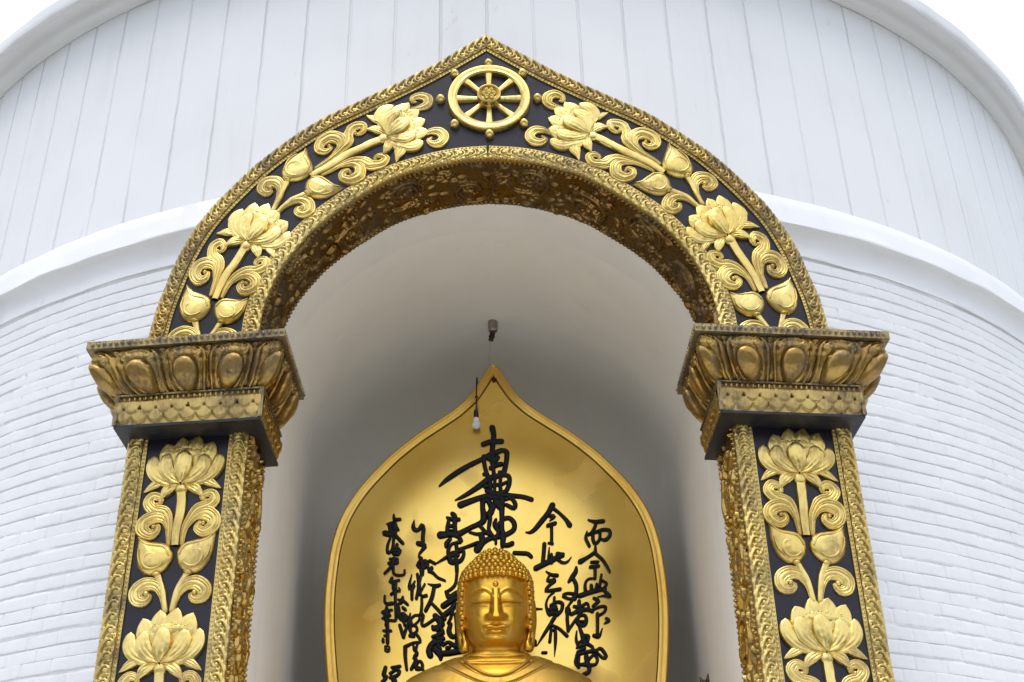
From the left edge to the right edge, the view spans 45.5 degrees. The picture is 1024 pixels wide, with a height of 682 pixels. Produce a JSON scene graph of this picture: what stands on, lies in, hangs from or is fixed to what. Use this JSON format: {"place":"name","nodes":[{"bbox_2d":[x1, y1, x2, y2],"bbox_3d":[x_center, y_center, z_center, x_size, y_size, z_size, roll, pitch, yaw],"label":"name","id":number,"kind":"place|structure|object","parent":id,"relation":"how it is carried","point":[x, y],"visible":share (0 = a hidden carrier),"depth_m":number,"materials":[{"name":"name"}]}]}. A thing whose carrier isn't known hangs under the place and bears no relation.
{"place":"outdoors","nodes":[
{"label":"outdoors","id":0,"kind":"place"},
{"bbox_2d":[0,0,1023,100],"label":"sky","id":1,"kind":"structure","parent":0,"point":[996,27],"materials":[{"name":"white"}]},
{"label":"ground","id":2,"kind":"structure","parent":0,"visible":0},
{"bbox_2d":[0,0,1023,681],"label":"round pagoda","id":3,"kind":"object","parent":2,"relation":"on","point":[870,152],"visible":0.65,"depth_m":8.75,"materials":[{"name":"white paint"}]},
{"bbox_2d":[148,34,828,337],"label":"gilded arch","id":4,"kind":"structure","parent":3,"relation":"attached to","point":[278,232],"depth_m":7.54,"materials":[{"name":"metal"}]},
{"bbox_2d":[488,319,497,341],"bbox_3d":[-0.145,-0.097,9.232,0.072,0.212,0.094,-1,-30,-1],"label":"ceiling lamp holder","id":5,"kind":"object","parent":3,"relation":"attached to","point":[492,327],"visible":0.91,"depth_m":9.20,"materials":[{"name":"metal"}]},
{"bbox_2d":[489,341,490,365],"bbox_3d":[-0.159,0.196,9.128,0.016,0.615,0.104,5,-30,-11],"label":"ceiling cable","id":6,"kind":"object","parent":5,"relation":"hanging from","point":[489,352],"visible":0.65,"depth_m":9.23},
{"bbox_2d":[700,674,709,681],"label":"bronze finial","id":7,"kind":"object","parent":3,"relation":"on","point":[706,680],"visible":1,"depth_m":6.74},
{"bbox_3d":[-0.059,3.177,6.311,2.300,0.848,1.368,-1,-30,-1],"label":"lotus pedestal","id":8,"kind":"object","parent":3,"relation":"on","visible":0},
{"bbox_2d":[324,364,669,681],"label":"backing plate","id":9,"kind":"object","parent":8,"relation":"on","point":[431,512],"visible":0.94,"depth_m":8.10,"materials":[{"name":"gold metal"}]},
{"bbox_2d":[472,377,480,428],"bbox_3d":[-0.256,0.453,8.714,0.062,0.448,0.183,-1,-30,-1],"label":"hanging bulb","id":10,"kind":"object","parent":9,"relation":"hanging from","point":[476,424],"visible":0.99,"depth_m":8.58,"materials":[{"name":"glass"}]},
{"bbox_2d":[406,547,590,681],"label":"seated statue","id":11,"kind":"object","parent":8,"relation":"on","point":[496,619],"visible":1,"depth_m":7.15,"materials":[{"name":"gold metal"}]},
{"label":"terrace","id":12,"kind":"structure","parent":0,"visible":0},
{"bbox_2d":[86,328,304,681],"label":"gilded pillar","id":13,"kind":"structure","parent":12,"relation":"on","point":[199,421],"depth_m":6.54,"materials":[{"name":"metal"}]},
{"bbox_2d":[676,323,894,681],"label":"gilded pillar","id":14,"kind":"structure","parent":12,"relation":"on","point":[779,413],"depth_m":6.58,"materials":[{"name":"metal"}]}
]}

